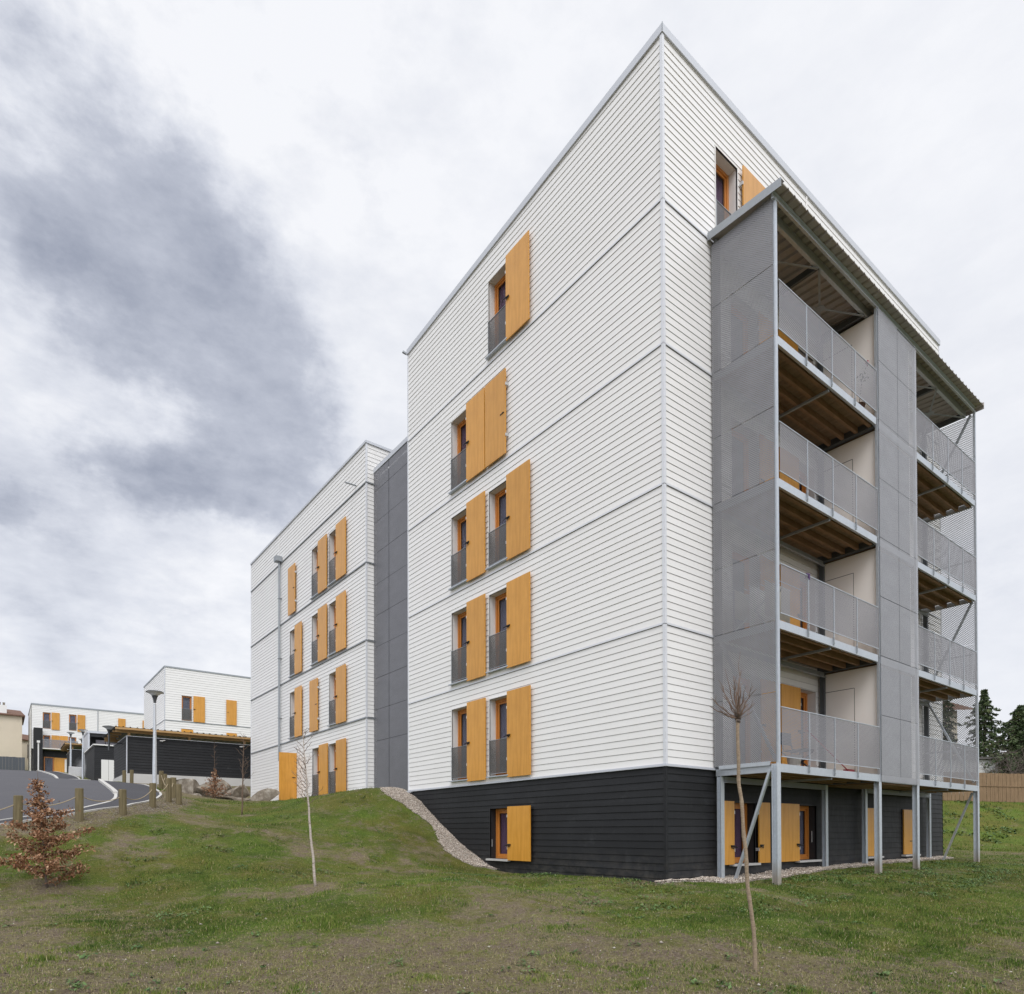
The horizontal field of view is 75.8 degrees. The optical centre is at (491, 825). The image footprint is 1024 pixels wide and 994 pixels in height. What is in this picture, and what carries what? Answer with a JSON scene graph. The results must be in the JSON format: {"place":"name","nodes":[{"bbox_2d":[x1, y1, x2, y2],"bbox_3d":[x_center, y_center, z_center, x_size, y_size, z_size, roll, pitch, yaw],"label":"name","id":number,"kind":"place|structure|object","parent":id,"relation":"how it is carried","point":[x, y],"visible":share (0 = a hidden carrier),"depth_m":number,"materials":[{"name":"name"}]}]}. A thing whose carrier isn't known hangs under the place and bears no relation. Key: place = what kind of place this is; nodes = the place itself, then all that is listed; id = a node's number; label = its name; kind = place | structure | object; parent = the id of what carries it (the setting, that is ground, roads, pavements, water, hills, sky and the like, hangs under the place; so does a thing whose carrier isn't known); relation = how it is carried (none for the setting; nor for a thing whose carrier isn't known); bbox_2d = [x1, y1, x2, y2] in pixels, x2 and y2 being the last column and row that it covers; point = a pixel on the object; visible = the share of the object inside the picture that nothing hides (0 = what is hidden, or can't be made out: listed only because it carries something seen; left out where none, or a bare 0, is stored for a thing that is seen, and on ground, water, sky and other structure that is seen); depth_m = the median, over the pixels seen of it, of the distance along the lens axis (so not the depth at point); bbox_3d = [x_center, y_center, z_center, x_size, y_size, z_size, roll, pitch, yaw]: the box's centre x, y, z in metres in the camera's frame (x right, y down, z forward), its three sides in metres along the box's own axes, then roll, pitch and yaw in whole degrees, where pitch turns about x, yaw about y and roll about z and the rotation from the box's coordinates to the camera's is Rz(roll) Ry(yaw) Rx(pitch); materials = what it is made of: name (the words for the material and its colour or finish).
{"place":"outdoors","nodes":[
{"label":"outdoors","id":0,"kind":"place"},
{"bbox_2d":[0,769,113,818],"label":"road","id":1,"kind":"structure","parent":0,"point":[14,782],"depth_m":19.96,"materials":[{"name":"asphalt"}]},
{"bbox_2d":[45,771,77,778],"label":"pavement","id":2,"kind":"structure","parent":0,"point":[62,775],"depth_m":55.40,"materials":[{"name":"concrete"}]},
{"bbox_2d":[0,781,158,822],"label":"pavement","id":3,"kind":"structure","parent":0,"point":[135,791],"depth_m":20.85,"materials":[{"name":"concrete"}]},
{"bbox_2d":[0,770,1023,993],"bbox_3d":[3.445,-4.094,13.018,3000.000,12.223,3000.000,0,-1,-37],"label":"ground","id":4,"kind":"structure","parent":0,"point":[424,832],"depth_m":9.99,"materials":[{"name":"plant"}]},
{"bbox_2d":[0,702,24,756],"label":"house","id":5,"kind":"structure","parent":4,"relation":"on","point":[11,722],"depth_m":84.40,"materials":[{"name":"paint"}]},
{"bbox_2d":[0,756,24,769],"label":"fence","id":6,"kind":"object","parent":4,"relation":"on","point":[11,763],"visible":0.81,"depth_m":74.96,"materials":[{"name":"metal"}]},
{"bbox_2d":[13,795,22,827],"bbox_3d":[-10.158,-0.206,14.098,0.188,0.881,0.184,0,-1,-37],"label":"bollard","id":7,"kind":"object","parent":4,"relation":"on","point":[17,806],"visible":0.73,"depth_m":14.03,"materials":[{"name":"wood"}]},
{"bbox_2d":[22,734,27,769],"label":"house","id":8,"kind":"structure","parent":4,"relation":"on","point":[24,745],"depth_m":95.02,"materials":[{"name":"paint"}]},
{"bbox_2d":[0,771,95,887],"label":"young beech","id":9,"kind":"object","parent":4,"relation":"on","point":[50,867],"visible":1,"depth_m":11.41,"materials":[{"name":"brown plant"}]},
{"bbox_2d":[0,793,116,819],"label":"kerb","id":10,"kind":"structure","parent":4,"relation":"on","point":[115,796],"depth_m":17.03,"materials":[{"name":"concrete"}]},
{"bbox_2d":[67,732,73,765],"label":"street lamp","id":11,"kind":"object","parent":4,"relation":"on","point":[70,733],"visible":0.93,"depth_m":61.91,"materials":[{"name":"metal"}]},
{"bbox_2d":[60,742,81,772],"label":"carport","id":12,"kind":"object","parent":4,"relation":"on","point":[76,751],"visible":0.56,"depth_m":65.20,"materials":[{"name":"brown metal"}]},
{"bbox_2d":[68,766,81,776],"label":"wall","id":13,"kind":"structure","parent":4,"relation":"on","point":[76,771],"depth_m":58.77,"materials":[{"name":"concrete"}]},
{"bbox_2d":[75,788,83,821],"bbox_3d":[-9.533,-0.395,15.204,0.179,0.941,0.187,0,-1,-37],"label":"bollard","id":14,"kind":"object","parent":4,"relation":"on","point":[79,801],"visible":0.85,"depth_m":15.13,"materials":[{"name":"wood"}]},
{"bbox_2d":[0,784,161,824],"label":"kerb","id":15,"kind":"structure","parent":4,"relation":"on","point":[131,804],"depth_m":16.68,"materials":[{"name":"concrete"}]},
{"bbox_2d":[78,729,87,778],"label":"street lamp","id":16,"kind":"object","parent":4,"relation":"on","point":[83,731],"visible":0.97,"depth_m":51.93,"materials":[{"name":"metal"}]},
{"bbox_2d":[28,703,143,771],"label":"apartment building","id":17,"kind":"structure","parent":4,"relation":"on","point":[50,727],"depth_m":82.77,"materials":[{"name":"grey"}]},
{"bbox_2d":[42,712,50,728],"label":"window","id":18,"kind":"structure","parent":17,"relation":"in","point":[46,719],"depth_m":82.02,"materials":[{"name":"grey glass"}]},
{"bbox_2d":[44,756,53,770],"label":"window","id":19,"kind":"structure","parent":17,"relation":"in","point":[48,761],"depth_m":81.86,"materials":[{"name":"grey glass"}]},
{"bbox_2d":[54,758,62,771],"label":"garage door","id":20,"kind":"structure","parent":17,"relation":"in","point":[58,762],"depth_m":82.32,"materials":[{"name":"wood"}]},
{"bbox_2d":[69,714,76,730],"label":"window","id":21,"kind":"structure","parent":17,"relation":"in","point":[72,718],"depth_m":83.68,"materials":[{"name":"grey glass"}]},
{"bbox_2d":[84,744,113,780],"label":"bin store","id":22,"kind":"structure","parent":4,"relation":"on","point":[99,758],"depth_m":50.49,"materials":[{"name":"black paint"}]},
{"bbox_2d":[101,760,108,780],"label":"door","id":23,"kind":"structure","parent":22,"relation":"in","point":[104,763],"depth_m":50.37,"materials":[{"name":"white paint"}]},
{"bbox_2d":[109,760,113,780],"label":"door","id":24,"kind":"structure","parent":22,"relation":"in","point":[111,762],"depth_m":50.65,"materials":[{"name":"white paint"}]},
{"bbox_2d":[2,795,196,834],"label":"pebbles","id":25,"kind":"object","parent":4,"relation":"on","point":[147,808],"visible":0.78,"depth_m":17.30,"materials":[{"name":"stone"}]},
{"bbox_2d":[83,731,116,776],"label":"loggia block","id":26,"kind":"structure","parent":4,"relation":"on","point":[92,737],"depth_m":61.39,"materials":[{"name":"paint"}]},
{"bbox_2d":[98,779,117,793],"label":"kerb","id":27,"kind":"structure","parent":4,"relation":"on","point":[113,790],"depth_m":23.02,"materials":[{"name":"concrete"}]},
{"bbox_2d":[102,725,121,749],"bbox_3d":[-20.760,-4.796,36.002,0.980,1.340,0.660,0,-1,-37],"label":"street lamp","id":28,"kind":"object","parent":4,"relation":"on","point":[108,727],"visible":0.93,"depth_m":35.86,"materials":[{"name":"grey metal"}]},
{"bbox_2d":[118,789,126,815],"bbox_3d":[-9.083,-0.482,16.198,0.189,0.821,0.178,0,-1,-37],"label":"bollard","id":29,"kind":"object","parent":4,"relation":"on","point":[123,802],"visible":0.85,"depth_m":16.13,"materials":[{"name":"wood"}]},
{"bbox_2d":[149,783,155,807],"bbox_3d":[-9.535,-0.757,18.503,0.184,0.881,0.183,0,-1,-37],"label":"bollard","id":30,"kind":"object","parent":4,"relation":"on","point":[152,797],"visible":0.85,"depth_m":18.44,"materials":[{"name":"wood"}]},
{"bbox_2d":[146,690,163,788],"bbox_3d":[-13.304,-3.270,25.976,0.660,4.160,0.660,0,-1,-37],"label":"street lamp","id":31,"kind":"object","parent":4,"relation":"on","point":[155,694],"visible":0.95,"depth_m":25.92,"materials":[{"name":"metal"}]},
{"bbox_2d":[159,771,163,788],"bbox_3d":[-13.562,-1.777,26.988,0.187,0.941,0.180,0,-1,-37],"label":"bollard","id":32,"kind":"object","parent":4,"relation":"on","point":[161,780],"visible":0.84,"depth_m":26.92,"materials":[{"name":"wood"}]},
{"bbox_2d":[165,778,171,801],"bbox_3d":[-9.965,-0.997,20.297,0.189,0.942,0.189,0,-1,-37],"label":"bollard","id":33,"kind":"object","parent":4,"relation":"on","point":[168,790],"visible":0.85,"depth_m":20.23,"materials":[{"name":"wood"}]},
{"bbox_2d":[171,777,175,797],"bbox_3d":[-10.480,-1.148,21.673,0.182,0.881,0.182,0,-1,-37],"label":"bollard","id":34,"kind":"object","parent":4,"relation":"on","point":[173,787],"visible":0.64,"depth_m":21.60,"materials":[{"name":"wood"}]},
{"bbox_2d":[103,726,250,785],"bbox_3d":[-16.279,-3.397,40.037,12.320,3.535,5.490,0,-1,-37],"label":"carport","id":35,"kind":"object","parent":4,"relation":"on","point":[183,755],"visible":0.57,"depth_m":36.69,"materials":[{"name":"black painted timber"},{"name":"timber"},{"name":"concrete"}]},
{"bbox_2d":[175,784,181,804],"bbox_3d":[-9.652,-0.868,20.295,0.188,0.822,0.188,0,-1,-37],"label":"bollard","id":36,"kind":"object","parent":4,"relation":"on","point":[178,788],"visible":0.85,"depth_m":20.23,"materials":[{"name":"wood"}]},
{"bbox_2d":[176,778,199,793],"bbox_3d":[-13.158,-1.424,28.125,1.562,1.142,0.737,0,-1,16],"label":"boulder","id":37,"kind":"object","parent":4,"relation":"on","point":[189,786],"visible":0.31,"depth_m":27.76,"materials":[{"name":"stone"}]},
{"bbox_2d":[143,665,250,736],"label":"apartment building","id":38,"kind":"structure","parent":4,"relation":"on","point":[196,701],"depth_m":56.66,"materials":[{"name":"grey"}]},
{"bbox_2d":[181,695,191,720],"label":"window","id":39,"kind":"structure","parent":38,"relation":"in","point":[186,701],"depth_m":55.67,"materials":[{"name":"grey glass"}]},
{"bbox_2d":[195,779,231,794],"bbox_3d":[-11.884,-1.541,28.163,1.468,0.904,0.721,0,-1,-24],"label":"boulder","id":40,"kind":"object","parent":4,"relation":"on","point":[207,784],"visible":0.34,"depth_m":27.89,"materials":[{"name":"stone"}]},
{"bbox_2d":[200,768,228,797],"bbox_3d":[-11.223,-1.718,26.774,1.156,1.382,0.996,0,-1,-37],"label":"young beech","id":41,"kind":"object","parent":4,"relation":"on","point":[212,785],"visible":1,"depth_m":26.73,"materials":[{"name":"brown plant"}]},
{"bbox_2d":[216,795,248,800],"bbox_3d":[-10.966,-1.058,27.602,1.562,0.471,0.748,0,-1,13],"label":"boulder","id":42,"kind":"object","parent":4,"relation":"on","point":[232,798],"visible":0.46,"depth_m":27.34,"materials":[{"name":"stone"}]},
{"bbox_2d":[224,784,249,797],"bbox_3d":[-10.868,-1.377,27.903,1.165,0.805,0.827,0,-1,-13],"label":"boulder","id":43,"kind":"object","parent":4,"relation":"on","point":[236,791],"visible":0.66,"depth_m":27.72,"materials":[{"name":"stone"}]},
{"bbox_2d":[238,734,256,814],"bbox_3d":[-7.651,-1.587,20.549,0.570,2.664,0.630,0,-1,-37],"label":"young tree","id":44,"kind":"object","parent":4,"relation":"on","point":[243,776],"visible":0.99,"depth_m":20.46,"materials":[{"name":"brown plant"}]},
{"bbox_2d":[248,788,279,800],"bbox_3d":[-9.706,-1.243,28.070,1.405,0.679,0.726,0,-1,-8],"label":"boulder","id":45,"kind":"object","parent":4,"relation":"on","point":[267,794],"visible":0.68,"depth_m":27.78,"materials":[{"name":"stone"}]},
{"bbox_2d":[291,728,322,886],"bbox_3d":[-3.396,-0.315,12.051,0.559,3.012,0.523,0,-1,-37],"label":"young tree","id":46,"kind":"object","parent":4,"relation":"on","point":[310,836],"visible":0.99,"depth_m":11.98,"materials":[{"name":"beige plant"}]},
{"bbox_2d":[250,440,398,800],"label":"apartment building","id":47,"kind":"structure","parent":4,"relation":"on","point":[312,624],"depth_m":26.97,"materials":[{"name":"grey"}]},
{"bbox_2d":[279,752,296,799],"bbox_3d":[-8.912,-2.139,28.814,0.780,2.130,0.065,0,-1,-37],"label":"door leaf","id":48,"kind":"structure","parent":47,"relation":"in","point":[287,761],"depth_m":28.80,"materials":[{"name":"orange"}]},
{"bbox_2d":[288,691,307,738],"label":"window","id":49,"kind":"structure","parent":47,"relation":"in","point":[292,736],"depth_m":29.79,"materials":[{"name":"grey glass"}]},
{"bbox_2d":[288,629,311,677],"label":"window","id":50,"kind":"structure","parent":47,"relation":"in","point":[292,673],"depth_m":29.81,"materials":[{"name":"grey glass"}]},
{"bbox_2d":[312,747,318,795],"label":"window","id":51,"kind":"structure","parent":47,"relation":"in","point":[315,751],"depth_m":27.63,"materials":[{"name":"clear glass"}]},
{"bbox_2d":[309,545,331,599],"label":"window","id":52,"kind":"structure","parent":47,"relation":"in","point":[314,578],"depth_m":27.72,"materials":[{"name":"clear glass"}]},
{"bbox_2d":[309,612,332,665],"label":"window","id":53,"kind":"structure","parent":47,"relation":"in","point":[314,644],"depth_m":27.69,"materials":[{"name":"grey glass"}]},
{"bbox_2d":[329,742,335,793],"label":"window","id":54,"kind":"structure","parent":47,"relation":"in","point":[332,747],"depth_m":26.23,"materials":[{"name":"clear glass"}]},
{"bbox_2d":[327,528,354,586],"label":"window","id":55,"kind":"structure","parent":47,"relation":"in","point":[332,538],"depth_m":26.26,"materials":[{"name":"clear glass"}]},
{"bbox_2d":[327,671,355,727],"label":"window","id":56,"kind":"structure","parent":47,"relation":"in","point":[332,682],"depth_m":26.24,"materials":[{"name":"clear glass"}]},
{"bbox_2d":[327,600,355,656],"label":"window","id":57,"kind":"structure","parent":47,"relation":"in","point":[332,610],"depth_m":26.26,"materials":[{"name":"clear glass"}]},
{"bbox_2d":[373,434,416,792],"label":"stair tower","id":58,"kind":"structure","parent":4,"relation":"on","point":[391,630],"depth_m":22.76,"materials":[{"name":"metal"}]},
{"bbox_2d":[380,787,496,869],"bbox_3d":[-1.723,-0.024,19.230,0.975,2.510,5.540,0,-1,-38],"label":"gravel strip","id":59,"kind":"object","parent":4,"relation":"on","point":[444,840],"visible":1,"depth_m":18.98,"materials":[{"name":"gravel"}]},
{"bbox_2d":[0,806,1020,993],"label":"pebbles","id":60,"kind":"object","parent":4,"relation":"on","point":[468,959],"visible":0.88,"depth_m":7.01,"materials":[{"name":"stone"}]},
{"bbox_2d":[0,796,1022,993],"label":"weeds","id":61,"kind":"object","parent":4,"relation":"on","point":[77,985],"visible":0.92,"depth_m":12.27,"materials":[{"name":"green plant"}]},
{"bbox_2d":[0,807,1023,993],"bbox_3d":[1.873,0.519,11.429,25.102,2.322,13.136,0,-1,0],"label":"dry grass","id":62,"kind":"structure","parent":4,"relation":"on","point":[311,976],"depth_m":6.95,"materials":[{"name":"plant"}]},
{"bbox_2d":[0,817,1023,993],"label":"soil clods","id":63,"kind":"object","parent":4,"relation":"on","point":[90,991],"visible":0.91,"depth_m":6.74,"materials":[{"name":"soil"}]},
{"bbox_2d":[402,21,983,884],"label":"apartment building","id":64,"kind":"structure","parent":4,"relation":"on","point":[648,435],"depth_m":15.11,"materials":[{"name":"grey"}]},
{"bbox_2d":[448,705,467,781],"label":"window","id":65,"kind":"structure","parent":64,"relation":"in","point":[458,715],"depth_m":19.09,"materials":[{"name":"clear glass"}]},
{"bbox_2d":[448,508,490,591],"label":"window","id":66,"kind":"structure","parent":64,"relation":"in","point":[458,521],"depth_m":19.14,"materials":[{"name":"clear glass"}]},
{"bbox_2d":[448,606,491,688],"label":"window","id":67,"kind":"structure","parent":64,"relation":"in","point":[458,618],"depth_m":19.12,"materials":[{"name":"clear glass"}]},
{"bbox_2d":[448,409,491,495],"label":"window","id":68,"kind":"structure","parent":64,"relation":"in","point":[458,425],"depth_m":19.16,"materials":[{"name":"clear glass"}]},
{"bbox_2d":[486,694,507,777],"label":"window","id":69,"kind":"structure","parent":64,"relation":"in","point":[497,705],"depth_m":17.63,"materials":[{"name":"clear glass"}]},
{"bbox_2d":[489,807,506,858],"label":"window","id":70,"kind":"structure","parent":64,"relation":"in","point":[498,816],"depth_m":17.65,"materials":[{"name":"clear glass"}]},
{"bbox_2d":[485,480,532,572],"bbox_3d":[0.462,-7.950,17.556,0.840,2.270,1.090,0,-1,-37],"label":"window","id":71,"kind":"structure","parent":64,"relation":"in","point":[496,496],"depth_m":17.67,"materials":[{"name":"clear glass"}]},
{"bbox_2d":[485,262,532,360],"bbox_3d":[0.447,-13.660,17.610,0.840,2.270,1.090,0,-1,-37],"label":"window","id":72,"kind":"structure","parent":64,"relation":"in","point":[497,337],"depth_m":17.67,"materials":[{"name":"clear glass"}]},
{"bbox_2d":[486,587,533,677],"bbox_3d":[0.469,-5.160,17.530,0.840,2.270,1.090,0,-1,-37],"label":"window","id":73,"kind":"structure","parent":64,"relation":"in","point":[497,600],"depth_m":17.65,"materials":[{"name":"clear glass"}]},
{"bbox_2d":[684,145,737,243],"bbox_3d":[4.948,-13.659,14.697,1.050,2.190,0.770,0,-1,-37],"label":"window","id":74,"kind":"structure","parent":64,"relation":"in","point":[726,173],"depth_m":14.69,"materials":[{"name":"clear glass"}]},
{"bbox_2d":[699,290,756,376],"bbox_3d":[5.451,-10.712,15.050,1.240,2.320,0.756,0,-1,-37],"label":"window","id":75,"kind":"structure","parent":64,"relation":"in","point":[730,290],"depth_m":15.07,"materials":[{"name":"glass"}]},
{"bbox_2d":[701,417,757,507],"bbox_3d":[5.459,-7.902,15.023,1.240,2.320,0.756,0,-1,-37],"label":"window","id":76,"kind":"structure","parent":64,"relation":"in","point":[730,417],"depth_m":15.08,"materials":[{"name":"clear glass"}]},
{"bbox_2d":[703,543,757,648],"bbox_3d":[5.466,-5.112,14.997,1.240,2.320,0.756,0,-1,-37],"label":"window","id":77,"kind":"structure","parent":64,"relation":"in","point":[733,543],"depth_m":15.06,"materials":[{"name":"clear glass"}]},
{"bbox_2d":[734,801,755,863],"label":"window","id":78,"kind":"structure","parent":64,"relation":"in","point":[749,807],"depth_m":14.93,"materials":[{"name":"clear glass"}]},
{"bbox_2d":[736,577,795,630],"bbox_3d":[5.738,-4.488,13.879,1.124,0.964,1.028,0,-1,-37],"label":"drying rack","id":79,"kind":"object","parent":64,"relation":"on","point":[763,601],"visible":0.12,"depth_m":13.64,"materials":[{"name":"metal"}]},
{"bbox_2d":[749,587,773,626],"bbox_3d":[5.730,-4.551,13.873,0.980,0.855,0.030,0,-1,-37],"label":"laundry","id":80,"kind":"object","parent":79,"relation":"hanging from","point":[759,611],"visible":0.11,"depth_m":13.72,"materials":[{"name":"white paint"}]},
{"bbox_2d":[765,581,789,622],"bbox_3d":[5.934,-4.629,13.602,0.980,0.705,0.030,0,-1,-37],"label":"laundry","id":81,"kind":"object","parent":79,"relation":"hanging from","point":[783,617],"visible":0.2,"depth_m":13.69,"materials":[{"name":"beige"}]},
{"bbox_2d":[769,574,815,665],"bbox_3d":[7.599,-5.103,16.595,1.090,2.320,0.756,0,-1,-37],"label":"window","id":82,"kind":"structure","parent":64,"relation":"in","point":[804,625],"depth_m":16.66,"materials":[{"name":"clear glass"}]},
{"bbox_2d":[787,755,800,765],"bbox_3d":[6.452,-1.349,13.991,0.320,0.290,0.320,0,-1,-37],"label":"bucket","id":83,"kind":"object","parent":64,"relation":"on","point":[792,761],"visible":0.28,"depth_m":13.88,"materials":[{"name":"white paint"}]},
{"bbox_2d":[780,732,812,766],"bbox_3d":[6.769,-1.636,14.570,0.440,0.892,0.582,0,-1,-37],"label":"chair","id":84,"kind":"object","parent":64,"relation":"on","point":[802,761],"visible":0.25,"depth_m":14.64,"materials":[{"name":"metal"}]},
{"bbox_2d":[798,347,813,364],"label":"window","id":85,"kind":"structure","parent":64,"relation":"in","point":[800,351],"depth_m":16.45,"materials":[{"name":"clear glass"}]},
{"bbox_2d":[799,462,814,498],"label":"window","id":86,"kind":"structure","parent":64,"relation":"in","point":[801,487],"depth_m":16.68,"materials":[{"name":"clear glass"}]},
{"bbox_2d":[798,687,816,767],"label":"window","id":87,"kind":"structure","parent":64,"relation":"in","point":[808,697],"depth_m":16.63,"materials":[{"name":"clear glass"}]},
{"bbox_2d":[800,804,816,859],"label":"window","id":88,"kind":"structure","parent":64,"relation":"in","point":[808,813],"depth_m":16.59,"materials":[{"name":"clear glass"}]},
{"bbox_2d":[901,809,911,854],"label":"window","id":89,"kind":"structure","parent":64,"relation":"in","point":[901,809],"depth_m":19.55,"materials":[{"name":"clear glass"}]},
{"bbox_2d":[710,651,757,970],"bbox_3d":[2.520,-0.174,6.646,0.466,3.343,0.409,0,-1,-26],"label":"young tree","id":90,"kind":"object","parent":4,"relation":"on","point":[738,712],"visible":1,"depth_m":6.61,"materials":[{"name":"brown plant"}]},
{"bbox_2d":[656,858,951,883],"bbox_3d":[9.140,1.081,16.610,14.160,0.250,1.026,0,-1,-37],"label":"gravel strip","id":91,"kind":"object","parent":4,"relation":"on","point":[720,881],"visible":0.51,"depth_m":14.42,"materials":[{"name":"gravel"}]},
{"bbox_2d":[379,787,953,883],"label":"gravel","id":92,"kind":"structure","parent":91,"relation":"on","point":[448,833],"depth_m":18.00,"materials":[{"name":"gravel"}]},
{"bbox_2d":[943,700,967,756],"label":"conifer tree","id":93,"kind":"object","parent":4,"relation":"on","point":[945,715],"visible":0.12,"depth_m":68.63,"materials":[{"name":"green plant"}]},
{"bbox_2d":[943,702,972,754],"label":"house","id":94,"kind":"structure","parent":4,"relation":"on","point":[957,707],"depth_m":75.00,"materials":[{"name":"ceramic"}]},
{"bbox_2d":[943,757,1007,793],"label":"shed","id":95,"kind":"structure","parent":4,"relation":"on","point":[989,759],"depth_m":59.97,"materials":[{"name":"white paint"}]},
{"bbox_2d":[943,796,1017,843],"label":"weeds","id":96,"kind":"object","parent":4,"relation":"on","point":[1005,827],"visible":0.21,"depth_m":35.64,"materials":[{"name":"green plant"}]},
{"bbox_2d":[943,772,1023,801],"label":"fence","id":97,"kind":"object","parent":4,"relation":"on","point":[1004,787],"visible":0.38,"depth_m":40.96,"materials":[{"name":"wood"}]},
{"bbox_2d":[962,688,1008,756],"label":"conifer tree","id":98,"kind":"object","parent":4,"relation":"on","point":[985,713],"visible":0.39,"depth_m":68.69,"materials":[{"name":"green plant"}]},
{"bbox_2d":[979,704,1023,773],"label":"conifer tree","id":99,"kind":"object","parent":4,"relation":"on","point":[1014,730],"visible":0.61,"depth_m":59.82,"materials":[{"name":"green plant"}]},
{"bbox_2d":[979,741,1023,779],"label":"bare shrub","id":100,"kind":"object","parent":4,"relation":"on","point":[1013,772],"visible":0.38,"depth_m":52.78,"materials":[{"name":"brown plant"}]},
{"bbox_2d":[0,0,1023,751],"label":"sky","id":101,"kind":"structure","parent":0,"point":[228,227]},
{"bbox_2d":[943,794,1023,851],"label":"grass","id":102,"kind":"structure","parent":0,"point":[961,846],"depth_m":34.38,"materials":[{"name":"plant"}]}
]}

